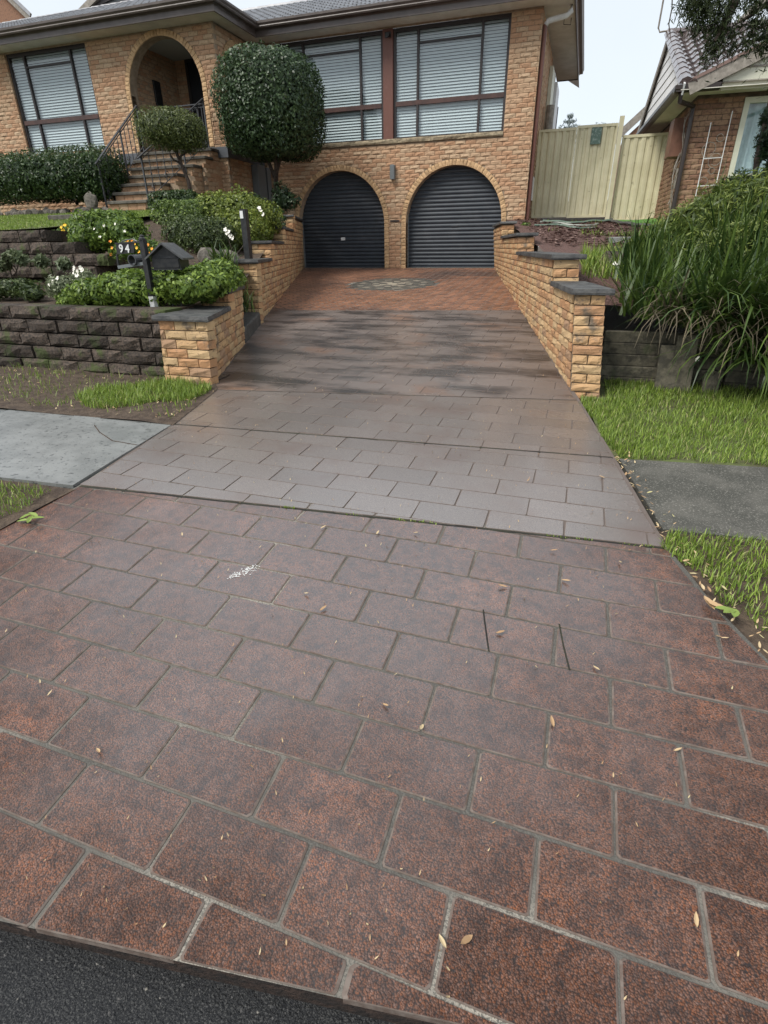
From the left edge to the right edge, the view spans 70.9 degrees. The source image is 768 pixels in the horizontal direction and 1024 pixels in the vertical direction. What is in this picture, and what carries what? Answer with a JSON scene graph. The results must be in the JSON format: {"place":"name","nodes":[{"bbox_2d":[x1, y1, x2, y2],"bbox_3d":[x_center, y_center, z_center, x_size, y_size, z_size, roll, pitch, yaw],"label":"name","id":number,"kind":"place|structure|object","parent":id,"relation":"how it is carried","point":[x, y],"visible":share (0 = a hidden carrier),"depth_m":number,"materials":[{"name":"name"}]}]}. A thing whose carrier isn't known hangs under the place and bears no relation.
{"place":"outdoors","nodes":[
{"label":"outdoors","id":0,"kind":"place"},
{"bbox_2d":[0,478,50,516],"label":"kerb grass","id":1,"kind":"structure","parent":0,"point":[19,495],"depth_m":3.18,"materials":[{"name":"green plant"}]},
{"bbox_2d":[0,480,74,528],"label":"nature strip","id":2,"kind":"object","parent":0,"point":[41,500],"visible":0.75,"depth_m":3.18,"materials":[{"name":"plant"}]},
{"bbox_2d":[0,209,162,230],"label":"lawn","id":3,"kind":"structure","parent":0,"point":[47,224],"depth_m":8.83,"materials":[{"name":"green plant"}]},
{"bbox_2d":[0,206,108,215],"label":"rock edging","id":4,"kind":"object","parent":3,"relation":"on","point":[45,210],"visible":0.46,"depth_m":12.23,"materials":[{"name":"stone"}]},
{"bbox_2d":[47,214,82,219],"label":"stepping slab","id":5,"kind":"structure","parent":3,"relation":"on","point":[59,217],"depth_m":9.60,"materials":[{"name":"stone"}]},
{"bbox_2d":[0,142,130,205],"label":"clipped hedge","id":6,"kind":"object","parent":3,"relation":"on","point":[29,177],"visible":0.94,"depth_m":11.84,"materials":[{"name":"green plant"}]},
{"bbox_2d":[84,191,97,209],"bbox_3d":[-6.388,-6.778,11.783,0.296,0.410,0.258,8,27,17],"label":"boulder","id":7,"kind":"object","parent":3,"relation":"on","point":[90,200],"visible":0.84,"depth_m":11.69,"materials":[{"name":"grey stone"}]},
{"bbox_2d":[107,147,223,210],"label":"front steps","id":8,"kind":"structure","parent":3,"relation":"on","point":[204,172],"depth_m":12.21,"materials":[{"name":"brick"}]},
{"bbox_2d":[94,105,144,207],"bbox_3d":[-5.973,-8.088,12.300,0.045,2.298,2.093,4,27,9],"label":"stair railing","id":9,"kind":"object","parent":8,"relation":"on","point":[119,130],"visible":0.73,"depth_m":12.23,"materials":[{"name":"grey metal"}]},
{"bbox_2d":[136,98,209,208],"bbox_3d":[-4.567,-7.870,11.800,0.045,2.238,1.986,16,31,30],"label":"stair railing","id":10,"kind":"object","parent":8,"relation":"on","point":[148,148],"visible":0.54,"depth_m":11.72,"materials":[{"name":"grey metal"}]},
{"bbox_2d":[130,105,208,195],"bbox_3d":[-4.204,-7.107,10.866,1.482,1.752,1.334,8,27,17],"label":"topiary tree","id":11,"kind":"object","parent":3,"relation":"on","point":[173,131],"visible":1,"depth_m":10.39,"materials":[{"name":"green plant"}]},
{"bbox_2d":[0,410,170,488],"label":"footpath","id":12,"kind":"structure","parent":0,"point":[60,450],"depth_m":3.92,"materials":[{"name":"concrete"}]},
{"bbox_2d":[0,363,212,418],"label":"verge grass","id":13,"kind":"structure","parent":0,"point":[149,387],"depth_m":5.00,"materials":[{"name":"green plant"}]},
{"bbox_2d":[0,366,229,424],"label":"verge","id":14,"kind":"structure","parent":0,"point":[17,402],"depth_m":5.01,"materials":[{"name":"soil"}]},
{"bbox_2d":[0,301,193,376],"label":"block wall","id":15,"kind":"structure","parent":14,"relation":"on","point":[125,340],"depth_m":5.79,"materials":[{"name":"stone"}]},
{"bbox_2d":[0,930,393,1023],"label":"road","id":16,"kind":"structure","parent":0,"point":[51,998],"depth_m":1.25,"materials":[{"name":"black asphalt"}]},
{"bbox_2d":[222,249,238,263],"bbox_3d":[-2.323,-3.770,8.057,0.337,0.280,0.288,8,27,17],"label":"boulder","id":17,"kind":"object","parent":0,"point":[231,254],"visible":0.15,"depth_m":7.97,"materials":[{"name":"grey stone"}]},
{"bbox_2d":[0,247,731,461],"bbox_3d":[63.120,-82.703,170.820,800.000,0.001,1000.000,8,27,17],"label":"ground","id":18,"kind":"structure","parent":0,"point":[613,319],"depth_m":13.30,"materials":[{"name":"soil"}]},
{"bbox_2d":[0,216,274,305],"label":"garden bed","id":19,"kind":"object","parent":18,"relation":"on","point":[154,228],"visible":0.03,"depth_m":8.61,"materials":[{"name":"soil"}]},
{"bbox_2d":[0,276,45,301],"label":"bed plant","id":20,"kind":"object","parent":19,"relation":"on","point":[25,289],"visible":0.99,"depth_m":6.37,"materials":[{"name":"green plant"}]},
{"bbox_2d":[0,247,72,276],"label":"seedling","id":21,"kind":"object","parent":19,"relation":"on","point":[19,258],"visible":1,"depth_m":7.07,"materials":[{"name":"green plant"}]},
{"bbox_2d":[0,230,128,277],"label":"block wall","id":22,"kind":"structure","parent":19,"relation":"on","point":[56,243],"depth_m":7.38,"materials":[{"name":"stone"}]},
{"bbox_2d":[54,224,67,230],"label":"marigold plant","id":23,"kind":"object","parent":22,"relation":"on","point":[62,228],"visible":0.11,"depth_m":7.66,"materials":[{"name":"yellow plant"}]},
{"bbox_2d":[45,265,99,299],"bbox_3d":[-3.609,-2.635,6.206,0.661,0.381,0.547,0,26,1],"label":"silver flower plant","id":24,"kind":"object","parent":19,"relation":"on","point":[55,285],"visible":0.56,"depth_m":6.14,"materials":[{"name":"green plant"}]},
{"bbox_2d":[63,208,152,253],"bbox_3d":[-3.822,-3.915,7.552,1.252,0.619,1.014,8,27,17],"label":"flowering shrub","id":25,"kind":"object","parent":19,"relation":"on","point":[100,229],"visible":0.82,"depth_m":7.30,"materials":[{"name":"green plant"}]},
{"bbox_2d":[107,236,160,261],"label":"marigold plant","id":26,"kind":"object","parent":19,"relation":"on","point":[152,244],"visible":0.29,"depth_m":6.90,"materials":[{"name":"green plant"}]},
{"bbox_2d":[115,234,157,306],"bbox_3d":[-2.566,-2.479,5.628,0.401,0.734,0.160,8,27,17],"label":"number post","id":27,"kind":"object","parent":19,"relation":"on","point":[123,247],"visible":0.99,"depth_m":5.51,"materials":[{"name":"black metal"}]},
{"bbox_2d":[54,256,246,306],"bbox_3d":[-2.565,-2.611,6.166,2.304,0.547,1.519,8,27,17],"label":"ground cover shrub","id":28,"kind":"object","parent":19,"relation":"on","point":[211,281],"visible":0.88,"depth_m":5.66,"materials":[{"name":"green plant"}]},
{"bbox_2d":[144,242,193,305],"bbox_3d":[-2.217,-2.455,5.681,0.388,0.685,0.340,1,26,2],"label":"letterbox","id":29,"kind":"object","parent":19,"relation":"on","point":[166,256],"visible":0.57,"depth_m":5.49,"materials":[{"name":"black paint"}]},
{"bbox_2d":[146,188,201,210],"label":"box hedge","id":30,"kind":"object","parent":19,"relation":"on","point":[181,194],"visible":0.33,"depth_m":10.92,"materials":[{"name":"green plant"}]},
{"bbox_2d":[148,198,212,226],"bbox_3d":[-3.444,-5.091,9.632,1.124,0.903,1.064,8,27,17],"label":"box hedge","id":31,"kind":"object","parent":19,"relation":"on","point":[179,206],"visible":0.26,"depth_m":9.21,"materials":[{"name":"green plant"}]},
{"bbox_2d":[159,212,240,253],"bbox_3d":[-3.048,-4.406,8.751,1.327,0.841,1.000,8,27,17],"label":"dark shrub","id":32,"kind":"object","parent":19,"relation":"on","point":[200,231],"visible":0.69,"depth_m":8.53,"materials":[{"name":"green plant"}]},
{"bbox_2d":[197,247,219,263],"bbox_3d":[-2.592,-3.781,8.030,0.349,0.286,0.299,-4,26,-7],"label":"boulder","id":33,"kind":"object","parent":19,"relation":"on","point":[203,251],"visible":0.43,"depth_m":7.90,"materials":[{"name":"grey stone"}]},
{"bbox_2d":[204,238,240,267],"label":"strappy plant","id":34,"kind":"object","parent":19,"relation":"on","point":[229,256],"visible":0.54,"depth_m":7.50,"materials":[{"name":"green plant"}]},
{"bbox_2d":[190,183,282,250],"bbox_3d":[-2.577,-5.229,9.660,1.658,1.127,2.053,8,27,17],"label":"lime shrub","id":35,"kind":"object","parent":19,"relation":"on","point":[228,205],"visible":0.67,"depth_m":9.24,"materials":[{"name":"green plant"}]},
{"bbox_2d":[223,206,263,259],"bbox_3d":[-2.119,-4.378,8.422,0.164,0.781,1.797,2,26,6],"label":"white iris","id":36,"kind":"object","parent":19,"relation":"on","point":[228,231],"visible":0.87,"depth_m":7.82,"materials":[{"name":"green plant"}]},
{"bbox_2d":[242,282,268,312],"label":"strappy plant","id":37,"kind":"object","parent":19,"relation":"on","point":[246,303],"visible":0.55,"depth_m":7.11,"materials":[{"name":"green plant"}]},
{"bbox_2d":[240,192,287,226],"bbox_3d":[-2.700,-6.270,11.505,0.920,1.037,1.603,-21,33,-35],"label":"dark shrub","id":38,"kind":"object","parent":19,"relation":"on","point":[283,222],"visible":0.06,"depth_m":11.36,"materials":[{"name":"green plant"}]},
{"bbox_2d":[209,39,327,213],"bbox_3d":[-2.432,-8.271,11.951,2.426,3.330,2.271,8,27,17],"label":"topiary tree","id":39,"kind":"object","parent":19,"relation":"on","point":[271,101],"visible":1,"depth_m":11.15,"materials":[{"name":"green plant"}]},
{"bbox_2d":[558,113,580,158],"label":"pine","id":40,"kind":"object","parent":18,"relation":"on","point":[568,122],"visible":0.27,"depth_m":47.35,"materials":[{"name":"green plant"}]},
{"bbox_2d":[507,219,655,308],"bbox_3d":[11.979,-3.495,7.054,22.236,1.439,10.700,8,27,17],"label":"mulch bed","id":41,"kind":"object","parent":18,"relation":"on","point":[564,247],"visible":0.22,"depth_m":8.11,"materials":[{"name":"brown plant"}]},
{"bbox_2d":[534,223,595,228],"bbox_3d":[3.589,-5.635,10.641,1.197,0.122,0.409,3,26,8],"label":"garden hose","id":42,"kind":"object","parent":41,"relation":"on","point":[564,225],"visible":0.78,"depth_m":10.71,"materials":[{"name":"grey rubber"}]},
{"bbox_2d":[540,221,598,226],"bbox_3d":[4.042,-6.274,11.744,1.044,0.134,0.914,16,31,31],"label":"garden hose","id":43,"kind":"object","parent":41,"relation":"on","point":[567,223],"visible":0.64,"depth_m":11.55,"materials":[{"name":"grey"}]},
{"bbox_2d":[543,219,610,223],"bbox_3d":[4.514,-6.810,12.643,1.558,0.105,0.160,1,26,4],"label":"garden hose","id":44,"kind":"object","parent":41,"relation":"on","point":[575,222],"visible":0.65,"depth_m":12.61,"materials":[{"name":"grey rubber"}]},
{"bbox_2d":[547,218,642,236],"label":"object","id":45,"kind":"object","parent":41,"relation":"on","point":[596,231],"visible":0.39,"depth_m":9.21,"materials":[{"name":"green plant"}]},
{"bbox_2d":[576,237,633,282],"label":"bank weeds","id":46,"kind":"object","parent":41,"relation":"on","point":[600,261],"visible":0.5,"depth_m":5.84,"materials":[{"name":"green plant"}]},
{"bbox_2d":[602,251,622,269],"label":"weeds","id":47,"kind":"object","parent":41,"relation":"on","point":[606,254],"visible":0.1,"depth_m":5.99,"materials":[{"name":"green plant"}]},
{"bbox_2d":[605,115,624,218],"bbox_3d":[5.453,-7.987,12.812,0.100,2.320,0.120,8,27,17],"label":"gate post","id":48,"kind":"object","parent":41,"relation":"on","point":[615,163],"visible":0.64,"depth_m":12.68,"materials":[{"name":"beige metal"}]},
{"bbox_2d":[566,123,618,217],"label":"side gate","id":49,"kind":"structure","parent":48,"relation":"attached to","point":[590,179],"depth_m":12.93,"materials":[{"name":"beige metal"}]},
{"bbox_2d":[590,127,601,144],"bbox_3d":[4.948,-8.776,12.581,0.230,0.330,0.022,8,27,17],"label":"plaque","id":50,"kind":"object","parent":49,"relation":"attached to","point":[596,133],"visible":1,"depth_m":12.57,"materials":[{"name":"metal"}]},
{"bbox_2d":[608,237,630,242],"bbox_3d":[3.602,-4.110,8.153,0.400,0.080,0.800,8,27,17],"label":"concrete offcut","id":51,"kind":"object","parent":41,"relation":"on","point":[616,239],"visible":0.24,"depth_m":7.83,"materials":[{"name":"grey concrete"}]},
{"bbox_2d":[610,218,650,226],"bbox_3d":[5.174,-6.073,11.338,0.442,0.344,4.188,1,26,4],"label":"edging strip","id":52,"kind":"object","parent":41,"relation":"on","point":[620,222],"visible":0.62,"depth_m":11.01,"materials":[{"name":"concrete"}]},
{"bbox_2d":[610,132,668,219],"bbox_3d":[6.064,-7.864,12.729,1.100,1.760,0.064,8,27,17],"label":"steel fence","id":53,"kind":"object","parent":41,"relation":"on","point":[639,172],"visible":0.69,"depth_m":12.71,"materials":[{"name":"beige metal"}]},
{"bbox_2d":[619,219,660,223],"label":"artificial turf","id":54,"kind":"structure","parent":41,"relation":"on","point":[645,220],"depth_m":12.33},
{"bbox_2d":[560,150,767,407],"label":"agapanthus bank","id":55,"kind":"structure","parent":41,"relation":"on","point":[722,301],"depth_m":4.60,"materials":[{"name":"green plant"}]},
{"bbox_2d":[615,166,767,278],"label":"heath shrub","id":56,"kind":"object","parent":41,"relation":"on","point":[728,193],"visible":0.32,"depth_m":5.53,"materials":[{"name":"green plant"}]},
{"bbox_2d":[667,0,767,96],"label":"overhanging tree","id":57,"kind":"object","parent":41,"relation":"on","point":[720,18],"visible":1,"depth_m":5.75,"materials":[{"name":"green plant"}]},
{"bbox_2d":[704,163,767,198],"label":"young conifer","id":58,"kind":"object","parent":41,"relation":"on","point":[738,177],"visible":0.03,"depth_m":6.57,"materials":[{"name":"green plant"}]},
{"bbox_2d":[752,103,767,176],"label":"young conifer","id":59,"kind":"object","parent":41,"relation":"on","point":[761,145],"visible":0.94,"depth_m":6.59,"materials":[{"name":"green plant"}]},
{"bbox_2d":[0,267,767,1023],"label":"driveway","id":60,"kind":"structure","parent":0,"point":[554,941],"depth_m":1.84,"materials":[{"name":"concrete"}]},
{"bbox_2d":[18,512,43,522],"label":"leaf sprig","id":61,"kind":"object","parent":60,"relation":"on","point":[31,517],"visible":1,"depth_m":2.95,"materials":[{"name":"green plant"}]},
{"bbox_2d":[151,285,244,384],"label":"retaining wall","id":62,"kind":"structure","parent":60,"relation":"on","point":[205,342],"depth_m":5.30,"materials":[{"name":"brick"}]},
{"bbox_2d":[227,564,259,578],"bbox_3d":[-0.647,0.278,2.488,0.160,0.013,0.068,-14,29,-25],"label":"paint spot","id":63,"kind":"object","parent":60,"relation":"on","point":[245,571],"visible":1,"depth_m":2.49,"materials":[{"name":"white paint"}]},
{"bbox_2d":[243,312,260,342],"bbox_3d":[-1.976,-2.541,7.511,0.363,0.348,1.342,-2,26,-2],"label":"concrete step","id":64,"kind":"object","parent":60,"relation":"on","point":[252,322],"visible":0.21,"depth_m":7.44,"materials":[{"name":"grey concrete"}]},
{"bbox_2d":[232,214,303,322],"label":"retaining wall","id":65,"kind":"structure","parent":60,"relation":"on","point":[275,269],"depth_m":9.37,"materials":[{"name":"brick"}]},
{"bbox_2d":[239,209,252,258],"bbox_3d":[-1.974,-3.973,7.720,0.089,0.632,0.096,8,27,17],"label":"black post","id":66,"kind":"object","parent":65,"relation":"on","point":[245,228],"visible":1,"depth_m":7.69,"materials":[{"name":"paint"}]},
{"bbox_2d":[0,0,583,267],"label":"brick house","id":67,"kind":"structure","parent":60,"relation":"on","point":[427,156],"depth_m":12.70,"materials":[{"name":"brown brick"}]},
{"bbox_2d":[6,43,104,152],"bbox_3d":[-8.027,-10.155,13.526,2.485,2.230,0.406,8,27,17],"label":"window","id":68,"kind":"structure","parent":67,"relation":"in","point":[54,90],"depth_m":13.40,"materials":[{"name":"grey"}]},
{"bbox_2d":[174,103,208,142],"bbox_3d":[-4.469,-8.967,12.621,0.865,0.920,0.045,8,27,17],"label":"porch railing","id":69,"kind":"object","parent":67,"relation":"on","point":[192,110],"visible":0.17,"depth_m":12.44,"materials":[{"name":"grey metal"}]},
{"bbox_2d":[184,59,235,147],"bbox_3d":[-4.478,-10.466,14.080,1.280,2.215,0.038,8,27,17],"label":"front door","id":70,"kind":"structure","parent":67,"relation":"in","point":[194,83],"depth_m":13.96,"materials":[{"name":"black"}]},
{"bbox_2d":[278,30,382,144],"bbox_3d":[-1.199,-10.008,13.005,2.640,2.180,0.406,8,27,17],"label":"window","id":71,"kind":"structure","parent":67,"relation":"in","point":[350,66],"depth_m":12.71,"materials":[{"name":"grey"}]},
{"bbox_2d":[302,172,384,266],"bbox_3d":[-1.054,-7.615,14.095,2.480,2.240,0.080,8,27,17],"label":"garage door","id":72,"kind":"structure","parent":67,"relation":"in","point":[343,217],"depth_m":14.13,"materials":[{"name":"grey metal"}]},
{"bbox_2d":[393,13,511,138],"bbox_3d":[1.505,-9.638,12.185,2.580,2.180,0.406,8,27,17],"label":"window","id":73,"kind":"structure","parent":67,"relation":"in","point":[450,77],"depth_m":12.05,"materials":[{"name":"grey"}]},
{"bbox_2d":[407,166,500,266],"bbox_3d":[1.726,-7.229,13.254,2.450,2.228,0.080,8,27,17],"label":"garage door","id":74,"kind":"structure","parent":67,"relation":"in","point":[452,215],"depth_m":13.29,"materials":[{"name":"grey metal"}]},
{"bbox_2d":[544,66,554,126],"bbox_3d":[4.328,-10.525,14.171,0.086,1.700,0.900,8,27,17],"label":"side window","id":75,"kind":"structure","parent":67,"relation":"in","point":[551,83],"depth_m":13.68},
{"bbox_2d":[531,127,576,217],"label":"side gate","id":76,"kind":"structure","parent":67,"relation":"attached to","point":[554,163],"depth_m":13.16,"materials":[{"name":"beige metal"}]},
{"bbox_2d":[3,332,759,1019],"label":"leaf litter","id":77,"kind":"object","parent":60,"relation":"on","point":[361,696],"visible":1,"depth_m":1.78,"materials":[{"name":"beige plant"}]},
{"bbox_2d":[0,367,767,652],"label":"verge litter","id":78,"kind":"object","parent":60,"relation":"on","point":[732,619],"visible":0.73,"depth_m":2.76,"materials":[{"name":"brown plant"}]},
{"bbox_2d":[439,934,445,947],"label":"fallen leaf","id":79,"kind":"object","parent":60,"relation":"on","point":[442,940],"visible":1,"depth_m":1.25,"materials":[{"name":"beige plant"}]},
{"bbox_2d":[461,935,472,943],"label":"fallen leaf","id":80,"kind":"object","parent":60,"relation":"on","point":[466,939],"visible":1,"depth_m":1.25,"materials":[{"name":"beige plant"}]},
{"bbox_2d":[284,506,653,547],"bbox_3d":[0.424,0.048,3.032,1.909,0.231,0.554,6,27,13],"label":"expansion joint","id":81,"kind":"object","parent":60,"relation":"on","point":[400,519],"visible":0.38,"depth_m":2.80,"materials":[{"name":"green plant"}]},
{"bbox_2d":[492,221,614,399],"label":"retaining wall","id":82,"kind":"structure","parent":60,"relation":"on","point":[543,288],"depth_m":5.33,"materials":[{"name":"brick"}]},
{"bbox_2d":[694,912,698,926],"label":"fallen leaf","id":83,"kind":"object","parent":60,"relation":"on","point":[696,919],"visible":1,"depth_m":1.26,"materials":[{"name":"beige plant"}]},
{"bbox_2d":[704,596,739,616],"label":"leaf sprig","id":84,"kind":"object","parent":60,"relation":"on","point":[725,609],"visible":1,"depth_m":2.11,"materials":[{"name":"green plant"}]},
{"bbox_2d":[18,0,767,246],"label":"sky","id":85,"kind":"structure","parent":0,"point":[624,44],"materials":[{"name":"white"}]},
{"bbox_2d":[540,200,610,220],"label":"back yard","id":86,"kind":"structure","parent":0,"point":[574,219],"depth_m":16.27,"materials":[{"name":"soil"}]},
{"bbox_2d":[0,0,31,22],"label":"house","id":87,"kind":"structure","parent":86,"relation":"on","point":[10,10],"depth_m":23.41,"materials":[{"name":"orange brick"}]},
{"bbox_2d":[610,0,765,211],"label":"house","id":88,"kind":"structure","parent":86,"relation":"on","point":[632,122],"depth_m":18.42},
{"bbox_2d":[636,0,767,220],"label":"neighbouring house","id":89,"kind":"structure","parent":86,"relation":"on","point":[685,106],"depth_m":10.28,"materials":[{"name":"brown brick"}]},
{"bbox_2d":[695,111,732,195],"bbox_3d":[6.273,-6.584,10.367,0.441,1.820,0.014,6,27,14],"label":"trellis","id":90,"kind":"object","parent":89,"relation":"attached to","point":[708,158],"visible":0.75,"depth_m":10.27,"materials":[{"name":"white plastic"}]},
{"bbox_2d":[727,96,767,175],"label":"window","id":91,"kind":"structure","parent":89,"relation":"in","point":[743,151],"depth_m":10.15,"materials":[{"name":"clear glass"}]},
{"bbox_2d":[580,378,767,466],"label":"verge","id":92,"kind":"structure","parent":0,"point":[676,459],"depth_m":3.97,"materials":[{"name":"green plant"}]},
{"bbox_2d":[654,345,675,391],"bbox_3d":[2.572,-1.271,4.955,0.132,0.496,0.178,8,27,17],"label":"sleeper stake","id":93,"kind":"object","parent":92,"relation":"on","point":[664,365],"visible":0.57,"depth_m":4.92,"materials":[{"name":"grey concrete"}]},
{"bbox_2d":[600,330,767,389],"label":"sleeper wall","id":94,"kind":"structure","parent":92,"relation":"on","point":[623,358],"depth_m":5.10,"materials":[{"name":"grey wood"}]},
{"bbox_2d":[669,336,698,391],"bbox_3d":[2.706,-1.283,4.899,0.178,0.603,0.179,8,27,17],"label":"sleeper stake","id":95,"kind":"object","parent":92,"relation":"on","point":[681,378],"visible":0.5,"depth_m":4.86,"materials":[{"name":"grey wood"}]},
{"bbox_2d":[701,375,720,392],"bbox_3d":[2.955,-1.062,4.917,0.139,0.352,0.176,8,27,17],"label":"sleeper stake","id":96,"kind":"object","parent":92,"relation":"on","point":[712,382],"visible":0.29,"depth_m":4.88,"materials":[{"name":"grey concrete"}]},
{"bbox_2d":[618,459,767,541],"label":"footpath","id":97,"kind":"structure","parent":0,"point":[722,500],"depth_m":3.00,"materials":[{"name":"concrete"}]},
{"bbox_2d":[656,527,767,630],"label":"kerb grass","id":98,"kind":"structure","parent":0,"point":[678,537],"depth_m":2.41,"materials":[{"name":"green plant"}]},
{"bbox_2d":[658,531,767,659],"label":"nature strip","id":99,"kind":"object","parent":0,"point":[743,625],"visible":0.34,"depth_m":2.29,"materials":[{"name":"plant"}]}
]}

